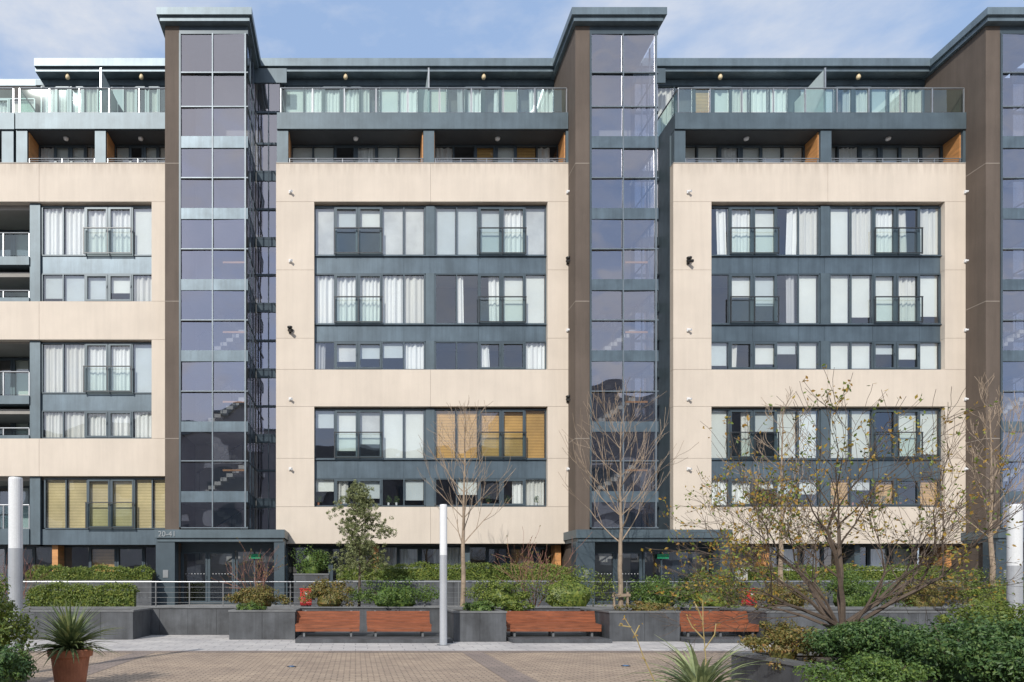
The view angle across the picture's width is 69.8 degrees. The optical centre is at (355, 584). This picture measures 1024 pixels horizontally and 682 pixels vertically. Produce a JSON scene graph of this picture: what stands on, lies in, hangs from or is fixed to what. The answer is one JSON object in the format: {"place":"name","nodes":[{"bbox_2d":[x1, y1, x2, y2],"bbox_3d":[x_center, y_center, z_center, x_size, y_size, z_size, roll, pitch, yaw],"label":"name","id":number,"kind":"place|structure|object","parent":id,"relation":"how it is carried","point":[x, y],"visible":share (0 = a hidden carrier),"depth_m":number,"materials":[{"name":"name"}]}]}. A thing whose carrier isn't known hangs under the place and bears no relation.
{"place":"outdoors","nodes":[
{"label":"outdoors","id":0,"kind":"place"},
{"bbox_2d":[27,653,740,681],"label":"brick paving","id":1,"kind":"structure","parent":0,"point":[363,667],"depth_m":13.69,"materials":[{"name":"brick"}]},
{"bbox_2d":[8,477,22,652],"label":"lamp column","id":2,"kind":"structure","parent":1,"relation":"on","point":[15,533],"depth_m":12.50,"materials":[{"name":"metal"}]},
{"bbox_2d":[0,640,38,681],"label":"shrub","id":3,"kind":"object","parent":1,"relation":"on","point":[13,666],"visible":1,"depth_m":7.64,"materials":[{"name":"green plant"}]},
{"bbox_2d":[0,573,39,658],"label":"shrub","id":4,"kind":"object","parent":1,"relation":"on","point":[8,624],"visible":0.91,"depth_m":9.76,"materials":[{"name":"green plant"}]},
{"bbox_2d":[47,648,92,681],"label":"terracotta pot","id":5,"kind":"object","parent":1,"relation":"on","point":[66,669],"visible":0.7,"depth_m":10.78,"materials":[{"name":"ceramic"}]},
{"bbox_2d":[15,597,121,668],"bbox_3d":[-4.430,0.698,10.973,1.669,1.044,1.756,0,0,0],"label":"spiky plant","id":6,"kind":"object","parent":5,"relation":"in","point":[70,632],"visible":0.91,"depth_m":10.84,"materials":[{"name":"green plant"}]},
{"bbox_2d":[32,651,729,681],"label":"paving bands","id":7,"kind":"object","parent":1,"relation":"on","point":[502,670],"visible":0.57,"depth_m":15.10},
{"bbox_2d":[730,651,942,681],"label":"stone planter","id":8,"kind":"object","parent":1,"relation":"on","point":[763,672],"visible":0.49,"depth_m":11.05,"materials":[{"name":"stone"}]},
{"bbox_2d":[737,617,828,672],"bbox_3d":[6.612,0.943,10.972,1.418,0.876,1.117,0,0,0],"label":"shrub","id":9,"kind":"object","parent":8,"relation":"on","point":[782,638],"visible":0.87,"depth_m":10.83,"materials":[{"name":"green plant"}]},
{"bbox_2d":[641,364,1023,667],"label":"autumn tree","id":10,"kind":"object","parent":8,"relation":"on","point":[825,614],"visible":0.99,"depth_m":11.03,"materials":[{"name":"brown plant"}]},
{"bbox_2d":[792,651,941,681],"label":"shrub","id":11,"kind":"object","parent":8,"relation":"on","point":[861,668],"visible":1,"depth_m":7.80,"materials":[{"name":"green plant"}]},
{"bbox_2d":[800,615,951,677],"bbox_3d":[7.274,0.939,9.813,1.937,1.032,2.249,0,0,0],"label":"shrub","id":12,"kind":"object","parent":8,"relation":"in","point":[843,640],"visible":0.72,"depth_m":9.56,"materials":[{"name":"green plant"}]},
{"bbox_2d":[880,611,1023,681],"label":"shrub","id":13,"kind":"object","parent":8,"relation":"in","point":[988,651],"visible":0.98,"depth_m":8.30,"materials":[{"name":"green plant"}]},
{"bbox_2d":[933,597,1023,630],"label":"shrub","id":14,"kind":"object","parent":8,"relation":"in","point":[991,611],"visible":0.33,"depth_m":10.94,"materials":[{"name":"green plant"}]},
{"bbox_2d":[1006,504,1022,619],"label":"lamp column","id":15,"kind":"structure","parent":1,"relation":"on","point":[1014,554],"depth_m":12.52,"materials":[{"name":"metal"}]},
{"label":"stone planter","id":16,"kind":"object","parent":1,"relation":"on","visible":0},
{"bbox_2d":[619,636,757,681],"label":"spiky plant","id":17,"kind":"object","parent":16,"relation":"in","point":[693,671],"visible":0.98,"depth_m":6.74,"materials":[{"name":"green plant"}]},
{"bbox_2d":[5,635,805,652],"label":"pavement","id":18,"kind":"structure","parent":0,"point":[186,643],"depth_m":18.31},
{"bbox_2d":[0,608,151,638],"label":"stone planter","id":19,"kind":"object","parent":18,"relation":"on","point":[133,623],"visible":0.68,"depth_m":20.60,"materials":[{"name":"concrete"}]},
{"bbox_2d":[228,608,300,638],"bbox_3d":[-2.709,1.175,21.500,1.956,0.850,1.840,0,0,0],"label":"stone planter","id":20,"kind":"object","parent":18,"relation":"on","point":[273,623],"visible":0.88,"depth_m":20.60,"materials":[{"name":"stone"}]},
{"bbox_2d":[295,632,452,642],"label":"bench plinth","id":21,"kind":"structure","parent":18,"relation":"on","point":[367,637],"depth_m":20.01,"materials":[{"name":"concrete"}]},
{"bbox_2d":[295,611,359,636],"bbox_3d":[-0.802,1.140,20.623,1.847,0.720,0.674,0,0,0],"label":"wooden bench","id":22,"kind":"object","parent":21,"relation":"on","point":[304,626],"visible":1,"depth_m":20.81,"materials":[{"name":"brown wood"}]},
{"bbox_2d":[367,611,431,636],"bbox_3d":[1.248,1.140,20.623,1.847,0.720,0.674,0,0,0],"label":"wooden bench","id":23,"kind":"object","parent":21,"relation":"on","point":[375,626],"visible":1,"depth_m":20.81,"materials":[{"name":"brown wood"}]},
{"bbox_2d":[437,504,449,645],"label":"lamp column","id":24,"kind":"structure","parent":18,"relation":"on","point":[443,574],"depth_m":18.61,"materials":[{"name":"metal"}]},
{"bbox_2d":[447,608,506,641],"bbox_3d":[3.465,1.175,21.100,1.505,0.850,2.640,0,0,0],"label":"stone planter","id":25,"kind":"object","parent":18,"relation":"on","point":[474,626],"visible":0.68,"depth_m":19.80,"materials":[{"name":"stone"}]},
{"bbox_2d":[506,632,611,642],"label":"bench plinth","id":26,"kind":"structure","parent":18,"relation":"on","point":[544,637],"depth_m":19.64,"materials":[{"name":"concrete"}]},
{"bbox_2d":[506,611,601,636],"bbox_3d":[5.664,1.140,20.623,2.720,0.720,0.674,0,0,0],"label":"wooden bench","id":27,"kind":"object","parent":26,"relation":"on","point":[553,626],"visible":0.84,"depth_m":20.81,"materials":[{"name":"brown wood"}]},
{"bbox_2d":[580,608,680,640],"bbox_3d":[8.089,1.175,21.150,2.010,0.850,2.540,0,0,0],"label":"stone planter","id":28,"kind":"object","parent":18,"relation":"on","point":[609,620],"visible":0.73,"depth_m":19.90,"materials":[{"name":"concrete"}]},
{"bbox_2d":[680,632,757,642],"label":"bench plinth","id":29,"kind":"structure","parent":18,"relation":"on","point":[724,638],"depth_m":20.01,"materials":[{"name":"concrete"}]},
{"bbox_2d":[680,611,758,636],"bbox_3d":[10.454,1.140,20.623,2.355,0.720,0.674,0,0,0],"label":"wooden bench","id":30,"kind":"object","parent":29,"relation":"on","point":[710,615],"visible":0.56,"depth_m":20.74,"materials":[{"name":"brown wood"}]},
{"bbox_2d":[720,608,970,638],"bbox_3d":[14.905,1.175,21.150,6.846,0.850,2.540,0,0,0],"label":"stone planter","id":31,"kind":"object","parent":18,"relation":"on","point":[915,615],"visible":0.3,"depth_m":19.90,"materials":[{"name":"concrete"}]},
{"bbox_2d":[23,603,970,606],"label":"walkway","id":32,"kind":"structure","parent":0,"point":[235,604],"depth_m":25.51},
{"bbox_2d":[0,58,164,602],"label":"apartment block","id":33,"kind":"structure","parent":32,"relation":"on","point":[82,297],"depth_m":29.24,"materials":[{"name":"concrete"}]},
{"bbox_2d":[0,358,29,394],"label":"window","id":34,"kind":"structure","parent":33,"relation":"in","point":[22,364],"depth_m":31.15,"materials":[{"name":"glass"}]},
{"bbox_2d":[39,145,94,161],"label":"window","id":35,"kind":"structure","parent":33,"relation":"in","point":[59,151],"depth_m":30.09,"materials":[{"name":"glass"}]},
{"bbox_2d":[41,85,112,111],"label":"window","id":36,"kind":"structure","parent":33,"relation":"in","point":[62,100],"depth_m":31.24,"materials":[{"name":"metal"}]},
{"bbox_2d":[41,206,151,255],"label":"window","id":37,"kind":"structure","parent":33,"relation":"in","point":[107,232],"depth_m":29.34,"materials":[{"name":"metal"}]},
{"bbox_2d":[41,273,151,300],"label":"window","id":38,"kind":"structure","parent":33,"relation":"in","point":[79,286],"depth_m":29.34,"materials":[{"name":"metal"}]},
{"bbox_2d":[41,343,151,393],"bbox_3d":[-10.599,-8.874,29.225,4.615,2.088,0.374,0,0,0],"label":"window","id":39,"kind":"structure","parent":33,"relation":"in","point":[91,368],"depth_m":29.34,"materials":[{"name":"glass"}]},
{"bbox_2d":[41,410,151,438],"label":"window","id":40,"kind":"structure","parent":33,"relation":"in","point":[93,424],"depth_m":29.34,"materials":[{"name":"metal"}]},
{"bbox_2d":[44,478,164,528],"bbox_3d":[-10.193,-3.306,29.199,5.195,2.088,0.322,0,0,0],"label":"window","id":41,"kind":"structure","parent":33,"relation":"in","point":[94,503],"depth_m":29.34,"materials":[{"name":"glass"}]},
{"bbox_2d":[64,546,155,570],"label":"window","id":42,"kind":"structure","parent":33,"relation":"in","point":[108,555],"depth_m":30.20,"materials":[{"name":"glass"}]},
{"bbox_2d":[115,145,164,161],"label":"window","id":43,"kind":"structure","parent":33,"relation":"in","point":[148,151],"depth_m":30.09,"materials":[{"name":"glass"}]},
{"bbox_2d":[122,85,164,111],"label":"window","id":44,"kind":"structure","parent":33,"relation":"in","point":[129,97],"depth_m":31.18,"materials":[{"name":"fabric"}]},
{"bbox_2d":[23,580,157,605],"bbox_3d":[-10.201,0.325,27.090,5.174,0.950,1.020,0,0,0],"label":"stone planter","id":45,"kind":"object","parent":32,"relation":"on","point":[146,586],"visible":0.25,"depth_m":26.60,"materials":[{"name":"stone"}]},
{"bbox_2d":[24,563,154,579],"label":"hedge","id":46,"kind":"object","parent":45,"relation":"on","point":[59,572],"visible":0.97,"depth_m":26.80,"materials":[{"name":"green plant"}]},
{"bbox_2d":[154,7,288,604],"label":"stair tower","id":47,"kind":"structure","parent":32,"relation":"on","point":[222,97],"depth_m":29.47,"materials":[{"name":"glass"}]},
{"bbox_2d":[181,551,235,603],"bbox_3d":[-5.873,-0.280,28.315,2.162,2.120,0.139,0,0,0],"label":"door","id":48,"kind":"structure","parent":47,"relation":"in","point":[207,553],"depth_m":28.28,"materials":[{"name":"metal"}]},
{"bbox_2d":[293,573,329,605],"bbox_3d":[-1.663,0.200,27.090,1.343,1.200,1.020,0,0,0],"label":"stone planter","id":49,"kind":"object","parent":32,"relation":"on","point":[305,577],"visible":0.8,"depth_m":26.60,"materials":[{"name":"stone"}]},
{"bbox_2d":[288,544,331,572],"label":"shrub","id":50,"kind":"object","parent":49,"relation":"in","point":[314,562],"visible":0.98,"depth_m":26.95,"materials":[{"name":"green plant"}]},
{"bbox_2d":[261,58,567,601],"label":"apartment block","id":51,"kind":"structure","parent":32,"relation":"on","point":[422,232],"depth_m":29.22,"materials":[{"name":"concrete"}]},
{"bbox_2d":[284,85,418,111],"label":"window","id":52,"kind":"structure","parent":51,"relation":"in","point":[295,100],"depth_m":31.24,"materials":[{"name":"metal"}]},
{"bbox_2d":[291,145,419,161],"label":"window","id":53,"kind":"structure","parent":51,"relation":"in","point":[312,152],"depth_m":30.09,"materials":[{"name":"glass"}]},
{"bbox_2d":[314,206,425,254],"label":"window","id":54,"kind":"structure","parent":51,"relation":"in","point":[401,227],"depth_m":29.34,"materials":[{"name":"metal"}]},
{"bbox_2d":[314,273,425,323],"bbox_3d":[0.580,-11.716,29.231,4.586,2.088,0.386,0,0,0],"label":"window","id":55,"kind":"structure","parent":51,"relation":"in","point":[341,298],"depth_m":29.35,"materials":[{"name":"metal"}]},
{"bbox_2d":[314,341,425,369],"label":"window","id":56,"kind":"structure","parent":51,"relation":"in","point":[413,355],"depth_m":29.34,"materials":[{"name":"glass"}]},
{"bbox_2d":[314,409,425,458],"bbox_3d":[0.580,-6.162,29.199,4.586,2.059,0.322,0,0,0],"label":"window","id":57,"kind":"structure","parent":51,"relation":"in","point":[397,431],"depth_m":29.34,"materials":[{"name":"glass"}]},
{"bbox_2d":[314,478,425,506],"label":"window","id":58,"kind":"structure","parent":51,"relation":"in","point":[412,487],"depth_m":29.34,"materials":[{"name":"glass"}]},
{"bbox_2d":[379,546,460,568],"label":"window","id":59,"kind":"structure","parent":51,"relation":"in","point":[408,555],"depth_m":30.35,"materials":[{"name":"glass"}]},
{"bbox_2d":[435,206,545,254],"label":"window","id":60,"kind":"structure","parent":51,"relation":"in","point":[480,230],"depth_m":29.34,"materials":[{"name":"metal"}]},
{"bbox_2d":[435,273,545,323],"bbox_3d":[5.553,-11.716,29.219,4.615,2.088,0.362,0,0,0],"label":"window","id":61,"kind":"structure","parent":51,"relation":"in","point":[514,298],"depth_m":29.34,"materials":[{"name":"metal"}]},
{"bbox_2d":[435,341,545,369],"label":"window","id":62,"kind":"structure","parent":51,"relation":"in","point":[534,355],"depth_m":29.20,"materials":[{"name":"glass"}]},
{"bbox_2d":[435,409,545,458],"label":"window","id":63,"kind":"structure","parent":51,"relation":"in","point":[516,433],"depth_m":29.34,"materials":[{"name":"glass"}]},
{"bbox_2d":[435,478,545,506],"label":"window","id":64,"kind":"structure","parent":51,"relation":"in","point":[524,490],"depth_m":29.32,"materials":[{"name":"glass"}]},
{"bbox_2d":[429,85,553,111],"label":"window","id":65,"kind":"structure","parent":51,"relation":"in","point":[543,98],"depth_m":31.24,"materials":[{"name":"metal"}]},
{"bbox_2d":[435,145,557,161],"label":"window","id":66,"kind":"structure","parent":51,"relation":"in","point":[480,151],"depth_m":30.09,"materials":[{"name":"glass"}]},
{"bbox_2d":[335,580,563,605],"bbox_3d":[3.671,0.325,27.090,8.978,0.950,1.020,0,0,0],"label":"stone planter","id":67,"kind":"object","parent":32,"relation":"on","point":[452,586],"visible":0.21,"depth_m":26.60,"materials":[{"name":"stone"}]},
{"bbox_2d":[336,560,570,579],"bbox_3d":[3.691,-0.474,27.076,8.898,0.892,0.847,0,0,0],"label":"hedge","id":68,"kind":"object","parent":67,"relation":"on","point":[433,573],"visible":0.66,"depth_m":26.82,"materials":[{"name":"green plant"}]},
{"bbox_2d":[23,581,1023,606],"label":"railing","id":69,"kind":"object","parent":32,"relation":"on","point":[290,597],"visible":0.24,"depth_m":24.09,"materials":[{"name":"metal"}]},
{"bbox_2d":[551,7,732,604],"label":"stair tower","id":70,"kind":"structure","parent":32,"relation":"on","point":[608,83],"depth_m":28.60,"materials":[{"name":"glass"}]},
{"bbox_2d":[638,58,965,601],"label":"apartment block","id":71,"kind":"structure","parent":32,"relation":"on","point":[812,219],"depth_m":29.22,"materials":[{"name":"concrete"}]},
{"bbox_2d":[688,546,753,601],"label":"window","id":72,"kind":"structure","parent":71,"relation":"in","point":[690,556],"depth_m":30.34,"materials":[{"name":"glass"}]},
{"bbox_2d":[654,85,788,136],"bbox_3d":[16.020,-20.533,31.185,5.897,2.570,0.280,0,0,0],"label":"window","id":73,"kind":"structure","parent":71,"relation":"in","point":[722,100],"depth_m":31.24,"materials":[{"name":"metal"}]},
{"bbox_2d":[685,145,804,161],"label":"window","id":74,"kind":"structure","parent":71,"relation":"in","point":[744,151],"depth_m":30.09,"materials":[{"name":"glass"}]},
{"bbox_2d":[711,206,819,254],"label":"window","id":75,"kind":"structure","parent":71,"relation":"in","point":[750,228],"depth_m":29.34,"materials":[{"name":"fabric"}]},
{"bbox_2d":[711,273,819,323],"bbox_3d":[16.780,-11.716,29.222,4.586,2.088,0.368,0,0,0],"label":"window","id":76,"kind":"structure","parent":71,"relation":"in","point":[761,284],"depth_m":29.34,"materials":[{"name":"metal"}]},
{"bbox_2d":[711,341,819,369],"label":"window","id":77,"kind":"structure","parent":71,"relation":"in","point":[761,352],"depth_m":29.34,"materials":[{"name":"glass"}]},
{"bbox_2d":[711,409,819,458],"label":"window","id":78,"kind":"structure","parent":71,"relation":"in","point":[757,417],"depth_m":29.34,"materials":[{"name":"glass"}]},
{"bbox_2d":[711,478,819,506],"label":"window","id":79,"kind":"structure","parent":71,"relation":"in","point":[731,486],"depth_m":29.34,"materials":[{"name":"glass"}]},
{"bbox_2d":[769,546,842,570],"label":"window","id":80,"kind":"structure","parent":71,"relation":"in","point":[788,552],"depth_m":30.34,"materials":[{"name":"glass"}]},
{"bbox_2d":[799,85,923,111],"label":"window","id":81,"kind":"structure","parent":71,"relation":"in","point":[853,100],"depth_m":31.24,"materials":[{"name":"metal"}]},
{"bbox_2d":[830,206,940,254],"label":"window","id":82,"kind":"structure","parent":71,"relation":"in","point":[870,231],"depth_m":29.34,"materials":[{"name":"metal"}]},
{"bbox_2d":[830,273,940,323],"bbox_3d":[21.753,-11.716,29.229,4.615,2.088,0.382,0,0,0],"label":"window","id":83,"kind":"structure","parent":71,"relation":"in","point":[903,296],"depth_m":29.34,"materials":[{"name":"metal"}]},
{"bbox_2d":[830,341,940,369],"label":"window","id":84,"kind":"structure","parent":71,"relation":"in","point":[858,350],"depth_m":29.34,"materials":[{"name":"glass"}]},
{"bbox_2d":[830,409,940,458],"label":"window","id":85,"kind":"structure","parent":71,"relation":"in","point":[855,414],"depth_m":29.34,"materials":[{"name":"glass"}]},
{"bbox_2d":[830,478,940,506],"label":"window","id":86,"kind":"structure","parent":71,"relation":"in","point":[926,496],"depth_m":29.34,"materials":[{"name":"glass"}]},
{"bbox_2d":[831,145,942,161],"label":"window","id":87,"kind":"structure","parent":71,"relation":"in","point":[861,151],"depth_m":30.09,"materials":[{"name":"glass"}]},
{"bbox_2d":[860,546,932,570],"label":"window","id":88,"kind":"structure","parent":71,"relation":"in","point":[872,557],"depth_m":30.33,"materials":[{"name":"glass"}]},
{"bbox_2d":[737,580,959,605],"bbox_3d":[18.686,0.325,27.090,7.887,0.950,1.020,0,0,0],"label":"stone planter","id":89,"kind":"object","parent":32,"relation":"on","point":[755,584],"visible":0.02,"depth_m":26.60,"materials":[{"name":"stone"}]},
{"bbox_2d":[744,563,956,579],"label":"hedge","id":90,"kind":"object","parent":89,"relation":"on","point":[877,575],"visible":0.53,"depth_m":26.82,"materials":[{"name":"green plant"}]},
{"bbox_2d":[919,7,1023,603],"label":"stair tower","id":91,"kind":"structure","parent":32,"relation":"on","point":[979,58],"depth_m":28.44,"materials":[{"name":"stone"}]},
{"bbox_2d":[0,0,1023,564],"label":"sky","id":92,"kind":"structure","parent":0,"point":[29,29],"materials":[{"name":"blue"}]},
{"label":"ground","id":93,"kind":"structure","parent":0,"visible":0},
{"bbox_2d":[25,607,1023,634],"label":"retaining wall","id":94,"kind":"structure","parent":93,"relation":"on","point":[189,620],"depth_m":22.48,"materials":[{"name":"concrete"}]},
{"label":"flower bed","id":95,"kind":"structure","parent":93,"relation":"on","visible":0},
{"bbox_2d":[25,580,139,606],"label":"hedge","id":96,"kind":"object","parent":95,"relation":"on","point":[104,596],"visible":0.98,"depth_m":22.95,"materials":[{"name":"green plant"}]},
{"bbox_2d":[222,583,291,606],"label":"shrub","id":97,"kind":"object","parent":95,"relation":"on","point":[266,598],"visible":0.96,"depth_m":22.72,"materials":[{"name":"green plant"}]},
{"bbox_2d":[298,577,354,606],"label":"shrub","id":98,"kind":"object","parent":95,"relation":"on","point":[325,595],"visible":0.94,"depth_m":22.71,"materials":[{"name":"green plant"}]},
{"bbox_2d":[326,479,396,606],"bbox_3d":[0.185,-1.303,23.477,2.377,4.248,1.876,0,0,0],"label":"evergreen tree","id":99,"kind":"object","parent":95,"relation":"on","point":[365,546],"visible":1,"depth_m":23.30,"materials":[{"name":"green plant"}]},
{"bbox_2d":[345,575,447,606],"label":"shrub","id":100,"kind":"object","parent":95,"relation":"on","point":[389,596],"visible":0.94,"depth_m":22.70,"materials":[{"name":"green plant"}]},
{"bbox_2d":[417,400,512,606],"bbox_3d":[3.559,-2.699,23.369,3.191,7.070,2.502,0,0,-23],"label":"bare tree","id":101,"kind":"object","parent":95,"relation":"on","point":[463,574],"visible":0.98,"depth_m":23.26,"materials":[{"name":"brown plant"}]},
{"bbox_2d":[463,575,532,609],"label":"shrub","id":102,"kind":"object","parent":95,"relation":"on","point":[504,592],"visible":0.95,"depth_m":22.72,"materials":[{"name":"green plant"}]},
{"bbox_2d":[492,525,591,606],"bbox_3d":[5.854,-0.550,23.208,2.616,2.760,2.600,0,0,-28],"label":"twiggy shrub","id":103,"kind":"object","parent":95,"relation":"on","point":[525,563],"visible":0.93,"depth_m":23.16,"materials":[{"name":"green plant"}]},
{"bbox_2d":[520,565,620,606],"bbox_3d":[6.932,0.352,23.052,3.277,1.945,1.918,0,0,0],"label":"shrub","id":104,"kind":"object","parent":95,"relation":"on","point":[569,592],"visible":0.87,"depth_m":22.77,"materials":[{"name":"green plant"}]},
{"bbox_2d":[558,377,698,606],"bbox_3d":[8.745,-2.868,23.079,4.149,7.398,3.284,0,0,0],"label":"bare tree","id":105,"kind":"object","parent":95,"relation":"on","point":[620,576],"visible":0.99,"depth_m":23.23,"materials":[{"name":"brown plant"}]},
{"bbox_2d":[623,573,696,607],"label":"shrub","id":106,"kind":"object","parent":95,"relation":"on","point":[643,595],"visible":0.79,"depth_m":22.74,"materials":[{"name":"green plant"}]},
{"bbox_2d":[674,564,765,608],"bbox_3d":[11.586,0.382,23.071,2.864,2.054,1.933,0,0,0],"label":"shrub","id":107,"kind":"object","parent":95,"relation":"on","point":[709,603],"visible":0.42,"depth_m":22.66,"materials":[{"name":"green plant"}]},
{"bbox_2d":[718,386,829,588],"bbox_3d":[13.823,-2.751,23.332,2.400,7.176,2.730,0,0,-24],"label":"bare tree","id":108,"kind":"object","parent":95,"relation":"on","point":[780,571],"visible":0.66,"depth_m":23.24,"materials":[{"name":"brown plant"}]},
{"bbox_2d":[746,578,828,606],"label":"shrub","id":109,"kind":"object","parent":95,"relation":"on","point":[794,599],"visible":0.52,"depth_m":22.71,"materials":[{"name":"green plant"}]},
{"bbox_2d":[802,567,917,606],"bbox_3d":[16.286,0.254,23.009,3.079,1.618,1.883,0,0,0],"label":"shrub","id":110,"kind":"object","parent":95,"relation":"on","point":[856,594],"visible":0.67,"depth_m":22.66,"materials":[{"name":"green plant"}]},
{"bbox_2d":[885,573,970,607],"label":"shrub","id":111,"kind":"object","parent":95,"relation":"on","point":[925,591],"visible":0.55,"depth_m":22.66,"materials":[{"name":"green plant"}]},
{"bbox_2d":[921,373,1023,585],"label":"bare tree","id":112,"kind":"object","parent":95,"relation":"on","point":[992,553],"visible":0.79,"depth_m":22.83,"materials":[{"name":"brown plant"}]},
{"bbox_2d":[938,566,1023,606],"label":"shrub","id":113,"kind":"object","parent":95,"relation":"on","point":[978,592],"visible":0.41,"depth_m":22.81,"materials":[{"name":"green plant"}]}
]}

